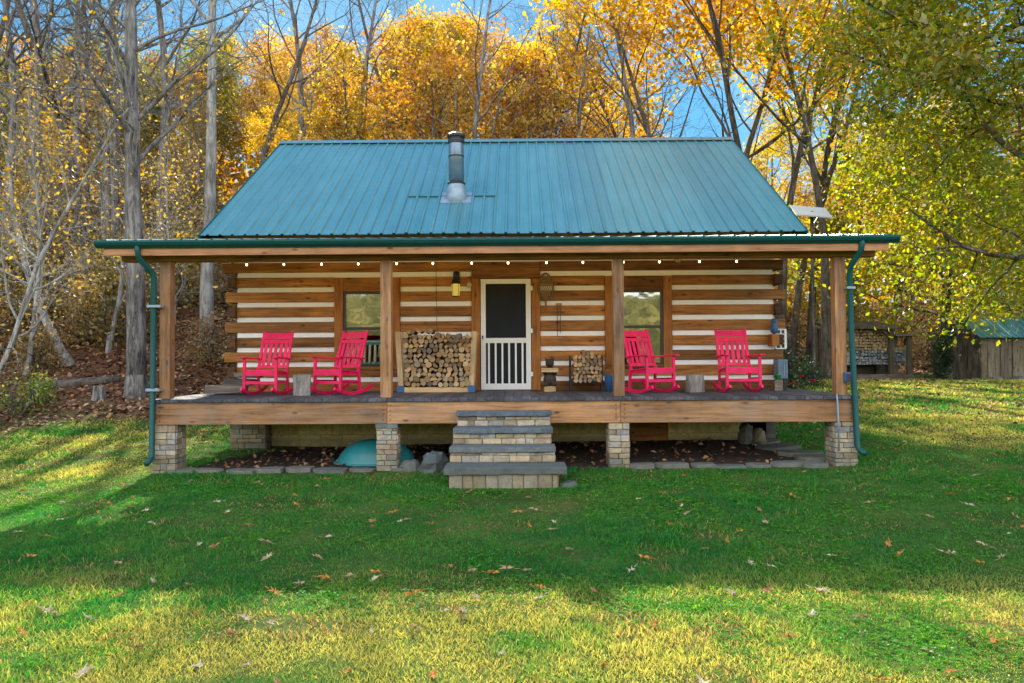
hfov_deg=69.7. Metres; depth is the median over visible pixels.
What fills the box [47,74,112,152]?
brown tree
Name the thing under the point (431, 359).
firewood log
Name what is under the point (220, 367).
undergrowth bush
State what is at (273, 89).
yellow tree
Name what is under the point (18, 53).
golden tree
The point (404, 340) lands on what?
firewood log
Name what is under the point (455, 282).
wall lantern
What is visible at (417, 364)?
firewood log
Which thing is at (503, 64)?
golden tree
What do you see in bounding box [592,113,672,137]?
yellow tree
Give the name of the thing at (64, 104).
golden tree
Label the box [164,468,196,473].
flagstone
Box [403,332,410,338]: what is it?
firewood log
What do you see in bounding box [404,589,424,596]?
fallen leaf
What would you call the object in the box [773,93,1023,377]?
oak
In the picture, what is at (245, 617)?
fallen leaf
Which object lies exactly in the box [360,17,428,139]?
golden tree
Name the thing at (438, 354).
firewood log
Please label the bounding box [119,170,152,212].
undergrowth bush
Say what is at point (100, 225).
undergrowth bush
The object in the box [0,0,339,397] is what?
oak
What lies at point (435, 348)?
firewood log
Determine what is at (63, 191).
undergrowth bush
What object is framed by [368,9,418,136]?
golden tree
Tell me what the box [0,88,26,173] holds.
olive tree
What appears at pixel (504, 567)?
fallen leaf
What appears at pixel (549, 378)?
bear carving
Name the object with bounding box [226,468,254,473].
flagstone
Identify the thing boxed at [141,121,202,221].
brown tree
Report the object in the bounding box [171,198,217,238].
undergrowth bush
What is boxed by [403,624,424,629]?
fallen leaf
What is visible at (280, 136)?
golden tree
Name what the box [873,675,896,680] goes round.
fallen leaf
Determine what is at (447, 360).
firewood log
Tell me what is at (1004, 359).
board shed
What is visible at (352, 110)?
golden tree
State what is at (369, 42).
bare tree
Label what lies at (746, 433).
rock
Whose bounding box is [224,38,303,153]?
golden tree
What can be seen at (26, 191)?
undergrowth bush
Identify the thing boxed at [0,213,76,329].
undergrowth bush
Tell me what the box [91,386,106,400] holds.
old stump
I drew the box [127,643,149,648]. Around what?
fallen leaf
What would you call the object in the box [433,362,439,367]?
firewood log
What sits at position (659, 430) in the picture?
crawlspace door
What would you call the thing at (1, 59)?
olive tree
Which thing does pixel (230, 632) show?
fallen leaf
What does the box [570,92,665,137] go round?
golden tree
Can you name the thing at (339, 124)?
tree
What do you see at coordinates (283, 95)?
bare tree
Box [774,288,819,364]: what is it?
undergrowth bush
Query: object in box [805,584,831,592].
fallen leaf
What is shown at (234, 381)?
split timber
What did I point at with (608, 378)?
bucket
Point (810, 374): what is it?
evergreen bush
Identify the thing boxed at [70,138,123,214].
brown tree
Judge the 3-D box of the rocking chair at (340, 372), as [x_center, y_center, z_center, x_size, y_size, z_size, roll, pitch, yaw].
[-2.896,0.350,12.525,0.675,1.094,1.008,-1,-1,28]
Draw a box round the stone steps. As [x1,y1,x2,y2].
[444,410,566,487]
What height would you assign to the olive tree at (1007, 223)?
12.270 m
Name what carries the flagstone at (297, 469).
on the ground at (644, 452)
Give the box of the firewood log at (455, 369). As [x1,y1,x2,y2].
[453,365,458,371]
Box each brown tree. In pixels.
[0,73,58,204]
[0,120,56,185]
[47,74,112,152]
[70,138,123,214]
[80,118,124,226]
[120,98,173,170]
[138,37,191,204]
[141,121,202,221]
[157,91,231,212]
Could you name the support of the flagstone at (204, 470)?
on the ground at (644, 452)
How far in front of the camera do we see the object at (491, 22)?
54.57 m
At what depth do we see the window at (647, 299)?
13.58 m
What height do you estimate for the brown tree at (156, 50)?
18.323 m
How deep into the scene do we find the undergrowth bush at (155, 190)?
46.31 m
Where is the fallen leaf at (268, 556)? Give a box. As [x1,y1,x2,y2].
[255,552,273,561]
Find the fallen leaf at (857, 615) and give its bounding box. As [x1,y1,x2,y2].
[850,613,867,616]
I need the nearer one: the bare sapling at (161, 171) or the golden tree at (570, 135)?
the bare sapling at (161, 171)
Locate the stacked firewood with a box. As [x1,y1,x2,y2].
[846,329,905,364]
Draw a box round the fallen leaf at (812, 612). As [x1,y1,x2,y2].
[797,609,818,616]
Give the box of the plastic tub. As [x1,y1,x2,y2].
[333,438,417,466]
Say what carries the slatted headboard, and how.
in the log cabin
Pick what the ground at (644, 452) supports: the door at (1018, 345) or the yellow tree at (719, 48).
the yellow tree at (719, 48)
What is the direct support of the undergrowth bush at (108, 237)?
on the ground at (644, 452)
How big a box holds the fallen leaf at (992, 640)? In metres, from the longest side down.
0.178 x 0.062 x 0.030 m
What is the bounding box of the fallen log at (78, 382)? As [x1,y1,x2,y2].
[26,376,119,390]
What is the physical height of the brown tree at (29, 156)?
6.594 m
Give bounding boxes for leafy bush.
[0,365,60,417]
[0,381,10,409]
[23,375,59,404]
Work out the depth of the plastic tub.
11.72 m
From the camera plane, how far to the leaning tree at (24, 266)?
22.10 m
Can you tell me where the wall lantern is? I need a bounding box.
[450,271,460,296]
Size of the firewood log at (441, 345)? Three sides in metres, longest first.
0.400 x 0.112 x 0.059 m
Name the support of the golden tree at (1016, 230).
on the ground at (644, 452)
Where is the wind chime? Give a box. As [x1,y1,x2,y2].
[556,303,561,336]
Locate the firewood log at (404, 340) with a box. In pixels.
[402,338,409,343]
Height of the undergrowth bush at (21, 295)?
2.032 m
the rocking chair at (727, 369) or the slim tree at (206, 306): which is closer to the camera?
the rocking chair at (727, 369)
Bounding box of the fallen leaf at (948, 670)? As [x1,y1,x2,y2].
[943,667,963,672]
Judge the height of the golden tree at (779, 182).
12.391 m
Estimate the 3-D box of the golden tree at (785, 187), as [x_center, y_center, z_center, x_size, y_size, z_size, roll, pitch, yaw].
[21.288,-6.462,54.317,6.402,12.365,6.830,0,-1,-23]
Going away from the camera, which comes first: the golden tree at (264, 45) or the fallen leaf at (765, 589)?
the fallen leaf at (765, 589)
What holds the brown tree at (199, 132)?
on the ground at (644, 452)
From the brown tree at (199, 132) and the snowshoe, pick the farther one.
the brown tree at (199, 132)
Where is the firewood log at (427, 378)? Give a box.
[424,376,431,381]
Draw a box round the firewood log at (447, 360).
[445,357,450,362]
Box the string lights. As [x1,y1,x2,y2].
[246,259,737,265]
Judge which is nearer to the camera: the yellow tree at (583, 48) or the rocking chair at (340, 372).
the rocking chair at (340, 372)
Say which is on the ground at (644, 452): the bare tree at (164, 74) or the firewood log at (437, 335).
the bare tree at (164, 74)
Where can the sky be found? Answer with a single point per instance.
(695, 115)
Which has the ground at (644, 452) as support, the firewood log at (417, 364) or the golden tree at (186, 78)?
the golden tree at (186, 78)
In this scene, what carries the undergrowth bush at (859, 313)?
on the ground at (644, 452)
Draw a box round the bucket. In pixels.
[604,365,612,391]
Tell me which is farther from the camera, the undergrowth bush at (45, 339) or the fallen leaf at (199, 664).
the undergrowth bush at (45, 339)
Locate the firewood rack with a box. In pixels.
[395,331,477,392]
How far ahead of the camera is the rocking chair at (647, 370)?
12.53 m
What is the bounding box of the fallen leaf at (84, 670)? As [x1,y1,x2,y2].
[60,662,95,681]
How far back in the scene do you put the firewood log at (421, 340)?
12.90 m
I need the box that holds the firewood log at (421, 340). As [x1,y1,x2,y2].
[418,338,425,343]
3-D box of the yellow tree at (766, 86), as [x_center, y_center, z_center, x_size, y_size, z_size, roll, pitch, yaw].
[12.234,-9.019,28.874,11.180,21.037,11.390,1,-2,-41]
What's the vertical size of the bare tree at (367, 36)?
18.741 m
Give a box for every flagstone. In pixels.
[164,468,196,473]
[195,468,223,472]
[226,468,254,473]
[254,467,284,472]
[285,466,314,472]
[313,467,347,473]
[349,467,375,471]
[391,467,418,471]
[629,462,654,468]
[654,462,688,468]
[690,462,715,467]
[715,464,745,468]
[745,462,770,467]
[751,439,780,444]
[755,442,801,450]
[770,460,804,466]
[774,450,823,456]
[793,454,826,461]
[803,461,828,467]
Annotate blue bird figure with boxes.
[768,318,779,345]
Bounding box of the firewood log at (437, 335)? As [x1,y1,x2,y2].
[435,332,441,338]
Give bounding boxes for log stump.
[293,374,310,395]
[685,374,704,391]
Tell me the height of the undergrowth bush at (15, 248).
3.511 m
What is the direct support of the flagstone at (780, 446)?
on the ground at (644, 452)
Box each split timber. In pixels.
[204,385,248,393]
[223,378,256,385]
[233,373,263,377]
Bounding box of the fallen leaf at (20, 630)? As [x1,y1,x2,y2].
[16,626,26,634]
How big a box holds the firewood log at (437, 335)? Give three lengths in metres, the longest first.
0.400 x 0.112 x 0.112 m
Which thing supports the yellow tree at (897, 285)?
on the ground at (644, 452)
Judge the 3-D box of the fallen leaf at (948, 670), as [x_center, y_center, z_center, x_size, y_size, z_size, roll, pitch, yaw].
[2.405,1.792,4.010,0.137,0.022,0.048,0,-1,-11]
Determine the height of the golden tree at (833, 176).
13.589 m
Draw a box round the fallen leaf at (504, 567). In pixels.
[499,565,519,568]
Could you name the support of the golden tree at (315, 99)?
on the ground at (644, 452)
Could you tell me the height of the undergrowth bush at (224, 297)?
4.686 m
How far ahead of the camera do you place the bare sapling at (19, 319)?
17.77 m
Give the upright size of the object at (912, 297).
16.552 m
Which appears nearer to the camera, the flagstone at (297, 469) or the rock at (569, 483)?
the rock at (569, 483)
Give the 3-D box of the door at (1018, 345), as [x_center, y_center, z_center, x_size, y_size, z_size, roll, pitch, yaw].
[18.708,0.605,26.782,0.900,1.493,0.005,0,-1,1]
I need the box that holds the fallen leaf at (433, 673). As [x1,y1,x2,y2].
[429,668,436,678]
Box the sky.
[0,0,1023,306]
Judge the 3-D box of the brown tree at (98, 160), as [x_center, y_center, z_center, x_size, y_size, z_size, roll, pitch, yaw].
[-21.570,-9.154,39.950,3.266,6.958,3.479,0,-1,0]
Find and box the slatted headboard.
[347,340,379,363]
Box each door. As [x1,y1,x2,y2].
[481,279,532,389]
[630,422,667,440]
[1013,338,1023,376]
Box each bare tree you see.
[0,0,115,134]
[0,0,122,139]
[0,0,142,292]
[0,0,170,236]
[0,0,193,291]
[0,0,204,313]
[0,0,244,247]
[0,0,263,191]
[1,0,197,257]
[4,0,252,281]
[41,0,282,294]
[191,0,402,165]
[217,0,385,139]
[273,0,436,139]
[280,0,514,139]
[372,0,577,138]
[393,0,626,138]
[468,4,718,138]
[487,0,679,138]
[498,0,657,137]
[520,0,734,137]
[639,0,859,183]
[694,2,995,368]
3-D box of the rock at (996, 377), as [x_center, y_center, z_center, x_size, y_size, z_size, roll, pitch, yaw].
[17.444,1.339,26.498,0.523,0.220,0.389,0,-1,-17]
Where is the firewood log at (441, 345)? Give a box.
[439,343,445,348]
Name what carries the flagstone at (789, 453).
on the ground at (644, 452)
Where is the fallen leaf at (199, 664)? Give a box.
[192,659,208,666]
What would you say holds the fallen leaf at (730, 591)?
on the ground at (644, 452)
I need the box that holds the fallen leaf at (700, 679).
[696,675,709,682]
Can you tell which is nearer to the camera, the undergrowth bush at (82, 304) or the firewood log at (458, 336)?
the firewood log at (458, 336)
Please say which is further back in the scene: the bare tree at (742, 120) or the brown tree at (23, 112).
the brown tree at (23, 112)
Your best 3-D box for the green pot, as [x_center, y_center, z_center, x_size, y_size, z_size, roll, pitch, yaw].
[4.718,0.721,13.042,0.140,0.290,0.111,0,-1,1]
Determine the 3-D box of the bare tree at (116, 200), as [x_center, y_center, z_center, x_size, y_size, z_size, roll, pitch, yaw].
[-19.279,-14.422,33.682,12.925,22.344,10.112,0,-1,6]
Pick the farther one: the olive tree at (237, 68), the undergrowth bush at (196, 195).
the olive tree at (237, 68)
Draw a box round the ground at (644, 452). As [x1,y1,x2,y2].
[0,202,1023,682]
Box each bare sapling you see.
[0,14,217,378]
[0,36,137,376]
[3,0,229,352]
[141,124,232,324]
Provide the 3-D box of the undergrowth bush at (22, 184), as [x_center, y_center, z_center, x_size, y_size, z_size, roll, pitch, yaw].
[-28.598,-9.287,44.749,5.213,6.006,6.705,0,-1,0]
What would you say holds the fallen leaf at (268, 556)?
on the ground at (644, 452)
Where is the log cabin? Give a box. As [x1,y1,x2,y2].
[93,131,900,473]
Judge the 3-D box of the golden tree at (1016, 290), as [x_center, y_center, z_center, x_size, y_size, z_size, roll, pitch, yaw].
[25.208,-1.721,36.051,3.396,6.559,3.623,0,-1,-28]
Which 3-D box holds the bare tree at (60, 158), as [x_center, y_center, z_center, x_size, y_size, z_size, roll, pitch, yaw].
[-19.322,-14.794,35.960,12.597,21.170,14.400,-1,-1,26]
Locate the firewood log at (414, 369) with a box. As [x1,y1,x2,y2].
[411,367,418,372]
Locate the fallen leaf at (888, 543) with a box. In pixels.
[885,537,891,545]
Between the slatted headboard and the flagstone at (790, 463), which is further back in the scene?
the slatted headboard
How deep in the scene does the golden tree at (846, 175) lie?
57.93 m
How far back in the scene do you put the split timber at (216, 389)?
12.48 m
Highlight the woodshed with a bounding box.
[809,321,914,378]
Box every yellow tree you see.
[239,103,281,171]
[241,77,318,139]
[244,92,324,142]
[268,36,372,109]
[294,100,383,139]
[479,27,544,131]
[484,0,766,137]
[524,0,737,137]
[577,0,806,149]
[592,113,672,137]
[637,0,903,157]
[657,0,865,378]
[692,0,948,369]
[703,0,997,357]
[738,91,846,199]
[745,0,961,319]
[826,6,1022,333]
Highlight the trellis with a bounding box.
[775,329,786,348]
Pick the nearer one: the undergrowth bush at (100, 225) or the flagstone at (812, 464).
the flagstone at (812, 464)
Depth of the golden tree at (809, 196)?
43.61 m
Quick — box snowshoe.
[537,273,553,310]
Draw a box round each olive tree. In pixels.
[0,46,32,198]
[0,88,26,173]
[42,23,123,195]
[90,53,172,158]
[122,66,181,208]
[157,25,258,182]
[177,41,248,205]
[806,204,870,304]
[864,148,931,326]
[990,158,1023,266]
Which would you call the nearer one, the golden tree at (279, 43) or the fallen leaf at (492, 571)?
the fallen leaf at (492, 571)
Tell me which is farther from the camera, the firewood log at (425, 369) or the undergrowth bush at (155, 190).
the undergrowth bush at (155, 190)
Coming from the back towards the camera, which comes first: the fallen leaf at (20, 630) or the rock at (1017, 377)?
the rock at (1017, 377)
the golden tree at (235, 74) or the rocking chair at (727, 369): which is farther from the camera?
the golden tree at (235, 74)
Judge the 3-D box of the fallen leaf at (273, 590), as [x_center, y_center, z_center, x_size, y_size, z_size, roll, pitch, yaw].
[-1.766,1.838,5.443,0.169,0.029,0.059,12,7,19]
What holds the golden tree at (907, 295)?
on the ground at (644, 452)
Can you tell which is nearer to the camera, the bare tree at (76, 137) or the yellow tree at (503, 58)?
the bare tree at (76, 137)
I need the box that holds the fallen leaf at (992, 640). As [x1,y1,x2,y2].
[989,637,1008,642]
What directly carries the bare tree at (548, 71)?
on the ground at (644, 452)
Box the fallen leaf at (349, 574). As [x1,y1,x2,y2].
[342,572,356,576]
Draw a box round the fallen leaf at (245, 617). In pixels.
[235,612,258,621]
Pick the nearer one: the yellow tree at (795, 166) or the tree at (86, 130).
the yellow tree at (795, 166)
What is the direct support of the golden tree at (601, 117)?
on the ground at (644, 452)
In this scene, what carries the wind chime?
hanging from the log cabin
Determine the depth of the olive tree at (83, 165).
63.71 m
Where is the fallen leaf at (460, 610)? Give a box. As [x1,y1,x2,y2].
[456,606,467,612]
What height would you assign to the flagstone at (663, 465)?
0.178 m
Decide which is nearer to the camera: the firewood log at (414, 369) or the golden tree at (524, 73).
the firewood log at (414, 369)
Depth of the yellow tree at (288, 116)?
43.26 m
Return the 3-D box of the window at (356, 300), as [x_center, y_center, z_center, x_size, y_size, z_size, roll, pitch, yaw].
[-2.684,-0.330,13.715,1.218,1.712,0.245,0,-1,1]
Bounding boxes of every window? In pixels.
[334,277,399,369]
[604,275,672,367]
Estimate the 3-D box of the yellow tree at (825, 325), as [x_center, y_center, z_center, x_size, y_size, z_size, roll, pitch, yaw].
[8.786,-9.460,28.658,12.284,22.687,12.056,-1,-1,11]
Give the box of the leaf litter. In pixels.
[0,200,1023,467]
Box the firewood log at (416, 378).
[414,376,422,381]
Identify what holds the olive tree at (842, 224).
on the ground at (644, 452)
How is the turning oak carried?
on the ground at (644, 452)
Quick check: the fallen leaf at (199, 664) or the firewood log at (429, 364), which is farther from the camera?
the firewood log at (429, 364)
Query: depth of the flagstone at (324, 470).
11.15 m
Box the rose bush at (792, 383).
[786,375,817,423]
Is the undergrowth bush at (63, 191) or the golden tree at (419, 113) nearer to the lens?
the golden tree at (419, 113)
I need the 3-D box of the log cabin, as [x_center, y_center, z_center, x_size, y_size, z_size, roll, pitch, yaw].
[-0.193,-1.424,16.870,11.950,7.264,12.003,0,-1,1]
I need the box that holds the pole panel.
[790,205,832,385]
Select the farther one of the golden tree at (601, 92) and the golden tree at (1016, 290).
the golden tree at (601, 92)
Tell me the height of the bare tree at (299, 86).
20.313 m
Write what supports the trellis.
attached to the log cabin
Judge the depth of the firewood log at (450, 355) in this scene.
12.88 m
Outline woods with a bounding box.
[2,70,1022,318]
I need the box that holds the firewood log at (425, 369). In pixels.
[423,366,428,372]
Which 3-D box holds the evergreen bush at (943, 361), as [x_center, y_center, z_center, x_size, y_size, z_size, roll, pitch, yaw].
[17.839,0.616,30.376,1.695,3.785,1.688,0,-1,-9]
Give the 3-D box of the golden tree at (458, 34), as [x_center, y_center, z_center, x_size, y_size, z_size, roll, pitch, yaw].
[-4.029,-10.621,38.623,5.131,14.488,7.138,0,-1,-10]
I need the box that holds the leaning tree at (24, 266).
[0,80,87,365]
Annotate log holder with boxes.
[569,355,602,391]
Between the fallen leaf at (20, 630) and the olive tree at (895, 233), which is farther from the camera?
the olive tree at (895, 233)
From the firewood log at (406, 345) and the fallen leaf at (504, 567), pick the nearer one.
the fallen leaf at (504, 567)
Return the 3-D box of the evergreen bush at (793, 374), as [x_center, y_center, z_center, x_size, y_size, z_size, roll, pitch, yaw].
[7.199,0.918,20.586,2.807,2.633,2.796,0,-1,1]
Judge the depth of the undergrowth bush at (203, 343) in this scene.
20.86 m
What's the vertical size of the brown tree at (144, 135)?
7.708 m
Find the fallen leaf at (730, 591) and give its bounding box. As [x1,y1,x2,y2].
[726,588,740,596]
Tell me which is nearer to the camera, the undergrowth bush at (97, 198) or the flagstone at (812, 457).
the flagstone at (812, 457)
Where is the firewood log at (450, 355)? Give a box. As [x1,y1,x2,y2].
[448,352,454,357]
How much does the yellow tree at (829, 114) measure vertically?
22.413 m
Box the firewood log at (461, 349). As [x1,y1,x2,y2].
[459,347,465,352]
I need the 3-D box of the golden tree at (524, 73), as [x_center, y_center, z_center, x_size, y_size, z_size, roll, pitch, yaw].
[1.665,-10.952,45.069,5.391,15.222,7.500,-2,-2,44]
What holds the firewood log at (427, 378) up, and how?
on the firewood log
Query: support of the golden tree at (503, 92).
on the ground at (644, 452)
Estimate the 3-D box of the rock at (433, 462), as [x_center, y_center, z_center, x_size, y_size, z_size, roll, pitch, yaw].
[-1.170,1.844,11.173,0.435,0.361,0.487,-1,-2,36]
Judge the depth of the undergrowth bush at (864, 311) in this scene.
45.41 m
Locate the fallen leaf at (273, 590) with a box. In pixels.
[265,586,280,594]
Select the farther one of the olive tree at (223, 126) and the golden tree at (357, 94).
the olive tree at (223, 126)
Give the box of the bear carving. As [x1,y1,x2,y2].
[541,358,557,391]
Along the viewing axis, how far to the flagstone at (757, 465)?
11.11 m
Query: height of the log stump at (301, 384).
0.348 m
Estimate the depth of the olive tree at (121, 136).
55.85 m
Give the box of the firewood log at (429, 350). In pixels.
[427,348,433,353]
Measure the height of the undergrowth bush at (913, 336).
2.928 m
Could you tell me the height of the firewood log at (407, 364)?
0.101 m
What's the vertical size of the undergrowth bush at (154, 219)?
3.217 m
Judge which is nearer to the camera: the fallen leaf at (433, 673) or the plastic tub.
the fallen leaf at (433, 673)
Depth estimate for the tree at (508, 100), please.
32.76 m
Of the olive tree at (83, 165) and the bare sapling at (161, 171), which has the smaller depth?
the bare sapling at (161, 171)
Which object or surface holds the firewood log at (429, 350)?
on the firewood log
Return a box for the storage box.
[773,359,787,389]
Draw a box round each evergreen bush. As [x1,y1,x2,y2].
[774,328,823,391]
[793,353,831,386]
[920,312,952,379]
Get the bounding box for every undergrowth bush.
[0,136,87,214]
[0,201,43,237]
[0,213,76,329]
[0,226,62,288]
[0,279,52,363]
[1,181,52,236]
[1,278,56,329]
[1,322,80,382]
[20,174,99,231]
[20,182,114,264]
[27,250,191,353]
[42,274,123,344]
[45,221,147,289]
[50,235,119,312]
[82,180,123,224]
[86,204,150,239]
[96,265,175,323]
[98,225,155,278]
[100,196,168,236]
[119,168,195,213]
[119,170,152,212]
[144,206,201,238]
[148,216,235,315]
[150,168,236,238]
[151,148,239,209]
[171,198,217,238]
[173,237,200,287]
[175,309,236,371]
[195,262,236,310]
[196,286,236,377]
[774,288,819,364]
[846,297,878,321]
[846,301,882,321]
[880,300,939,367]
[898,312,927,347]
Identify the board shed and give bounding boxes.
[945,318,1023,379]
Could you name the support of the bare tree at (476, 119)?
on the ground at (644, 452)
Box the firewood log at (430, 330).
[427,328,434,333]
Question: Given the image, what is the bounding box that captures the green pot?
[773,374,782,389]
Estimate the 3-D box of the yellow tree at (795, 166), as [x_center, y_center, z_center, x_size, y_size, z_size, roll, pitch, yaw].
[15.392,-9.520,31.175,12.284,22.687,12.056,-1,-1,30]
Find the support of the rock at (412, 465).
on the ground at (644, 452)
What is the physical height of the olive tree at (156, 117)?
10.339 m
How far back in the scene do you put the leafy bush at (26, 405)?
16.94 m
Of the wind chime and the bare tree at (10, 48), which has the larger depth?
the bare tree at (10, 48)
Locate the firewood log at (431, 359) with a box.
[429,357,436,361]
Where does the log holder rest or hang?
on the log cabin
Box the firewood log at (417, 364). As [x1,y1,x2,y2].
[414,361,420,366]
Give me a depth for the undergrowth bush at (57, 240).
32.43 m
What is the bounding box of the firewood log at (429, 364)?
[425,362,432,367]
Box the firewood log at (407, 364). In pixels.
[405,362,412,367]
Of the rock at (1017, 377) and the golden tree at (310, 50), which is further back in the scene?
the golden tree at (310, 50)
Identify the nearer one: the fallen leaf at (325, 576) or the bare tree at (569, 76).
the fallen leaf at (325, 576)
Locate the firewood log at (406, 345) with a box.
[403,343,410,348]
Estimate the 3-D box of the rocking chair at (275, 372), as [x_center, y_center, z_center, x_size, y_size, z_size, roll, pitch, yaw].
[-4.136,0.358,12.546,0.675,1.094,1.008,0,-1,7]
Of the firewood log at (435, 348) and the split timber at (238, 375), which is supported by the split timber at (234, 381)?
the split timber at (238, 375)
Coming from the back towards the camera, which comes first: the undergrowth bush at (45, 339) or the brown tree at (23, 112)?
the brown tree at (23, 112)
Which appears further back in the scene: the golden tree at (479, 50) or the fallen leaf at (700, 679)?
the golden tree at (479, 50)
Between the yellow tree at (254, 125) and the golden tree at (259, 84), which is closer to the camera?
the yellow tree at (254, 125)
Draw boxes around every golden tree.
[0,34,58,179]
[43,87,101,186]
[143,60,225,183]
[170,29,264,172]
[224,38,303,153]
[226,18,293,164]
[241,20,321,164]
[255,19,358,140]
[263,41,381,150]
[265,124,303,158]
[281,37,365,137]
[316,6,463,139]
[323,70,391,139]
[349,6,460,135]
[357,31,492,139]
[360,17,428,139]
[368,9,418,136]
[388,0,484,138]
[397,4,505,138]
[431,0,507,138]
[447,39,564,138]
[471,28,559,138]
[477,30,555,138]
[482,29,587,135]
[485,74,581,138]
[559,97,640,137]
[559,112,617,137]
[561,68,657,137]
[569,102,623,137]
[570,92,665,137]
[767,169,801,273]
[773,173,813,334]
[777,187,835,328]
[795,152,890,269]
[796,118,882,231]
[801,258,854,313]
[863,198,934,331]
[927,215,1015,316]
[996,200,1023,273]
[1000,246,1023,318]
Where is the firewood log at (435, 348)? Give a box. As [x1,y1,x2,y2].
[433,346,439,351]
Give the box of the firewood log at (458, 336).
[455,333,461,338]
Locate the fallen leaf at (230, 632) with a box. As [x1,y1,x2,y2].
[225,628,240,639]
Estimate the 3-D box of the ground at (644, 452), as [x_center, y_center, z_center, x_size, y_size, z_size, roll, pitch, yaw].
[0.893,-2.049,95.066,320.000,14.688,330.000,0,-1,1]
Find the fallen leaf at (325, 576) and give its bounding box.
[315,574,330,578]
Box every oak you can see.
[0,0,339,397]
[714,0,1023,363]
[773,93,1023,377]
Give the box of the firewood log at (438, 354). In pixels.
[436,352,442,357]
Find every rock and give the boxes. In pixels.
[399,459,419,471]
[419,451,448,473]
[560,480,579,487]
[737,422,753,443]
[753,427,766,441]
[990,376,1002,379]
[1011,376,1023,378]
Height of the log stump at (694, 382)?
0.303 m
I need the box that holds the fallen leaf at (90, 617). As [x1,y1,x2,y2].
[83,612,97,620]
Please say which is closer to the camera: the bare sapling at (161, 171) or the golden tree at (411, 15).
the bare sapling at (161, 171)
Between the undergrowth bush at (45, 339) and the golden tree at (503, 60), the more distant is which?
the golden tree at (503, 60)
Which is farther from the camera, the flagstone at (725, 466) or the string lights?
the string lights
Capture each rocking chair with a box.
[238,331,293,394]
[308,330,373,394]
[624,329,679,392]
[712,329,764,391]
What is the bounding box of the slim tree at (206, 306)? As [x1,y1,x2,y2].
[189,0,254,345]
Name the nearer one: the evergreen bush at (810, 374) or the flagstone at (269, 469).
the flagstone at (269, 469)
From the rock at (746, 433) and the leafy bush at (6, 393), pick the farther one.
the leafy bush at (6, 393)
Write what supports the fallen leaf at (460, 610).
on the ground at (644, 452)
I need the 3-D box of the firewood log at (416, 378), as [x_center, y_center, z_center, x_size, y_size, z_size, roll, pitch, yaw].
[-1.661,0.657,13.055,0.097,0.102,0.400,-4,-1,3]
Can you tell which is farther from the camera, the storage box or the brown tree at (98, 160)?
the brown tree at (98, 160)
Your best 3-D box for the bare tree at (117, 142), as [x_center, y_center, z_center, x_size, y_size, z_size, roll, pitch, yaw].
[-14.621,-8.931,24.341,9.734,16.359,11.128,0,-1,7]
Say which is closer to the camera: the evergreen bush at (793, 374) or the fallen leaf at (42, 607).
the fallen leaf at (42, 607)
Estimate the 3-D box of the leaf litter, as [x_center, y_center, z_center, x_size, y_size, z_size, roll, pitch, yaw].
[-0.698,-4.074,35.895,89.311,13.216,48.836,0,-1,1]
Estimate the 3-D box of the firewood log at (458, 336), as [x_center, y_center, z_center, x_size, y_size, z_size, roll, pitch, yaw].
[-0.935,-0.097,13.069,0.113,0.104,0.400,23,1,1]
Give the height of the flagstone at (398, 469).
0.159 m
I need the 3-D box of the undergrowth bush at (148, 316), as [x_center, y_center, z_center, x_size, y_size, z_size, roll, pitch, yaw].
[-12.639,-1.508,24.676,3.035,2.718,2.360,-1,-1,21]
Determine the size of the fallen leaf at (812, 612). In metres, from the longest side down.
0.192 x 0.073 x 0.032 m
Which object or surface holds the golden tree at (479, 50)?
on the ground at (644, 452)
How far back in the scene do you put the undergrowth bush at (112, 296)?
21.98 m
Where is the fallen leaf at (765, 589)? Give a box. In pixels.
[755,586,773,595]
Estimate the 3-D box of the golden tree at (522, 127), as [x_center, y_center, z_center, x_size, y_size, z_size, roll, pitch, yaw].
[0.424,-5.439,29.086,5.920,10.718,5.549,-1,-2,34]
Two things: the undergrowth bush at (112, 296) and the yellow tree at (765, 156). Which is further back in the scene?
the yellow tree at (765, 156)
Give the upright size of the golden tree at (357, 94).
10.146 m
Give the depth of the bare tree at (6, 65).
30.47 m
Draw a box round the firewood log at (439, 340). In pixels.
[437,337,444,342]
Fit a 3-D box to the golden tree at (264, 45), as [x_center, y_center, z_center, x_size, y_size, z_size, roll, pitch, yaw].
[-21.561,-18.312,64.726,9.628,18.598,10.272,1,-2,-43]
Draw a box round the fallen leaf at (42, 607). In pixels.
[37,605,52,611]
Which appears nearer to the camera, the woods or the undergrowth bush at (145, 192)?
the undergrowth bush at (145, 192)
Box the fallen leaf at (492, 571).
[482,570,498,573]
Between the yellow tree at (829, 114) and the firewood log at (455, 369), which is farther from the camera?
the yellow tree at (829, 114)
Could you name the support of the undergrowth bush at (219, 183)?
on the ground at (644, 452)
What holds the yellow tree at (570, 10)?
on the ground at (644, 452)
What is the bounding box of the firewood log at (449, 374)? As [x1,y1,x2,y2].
[446,371,452,376]

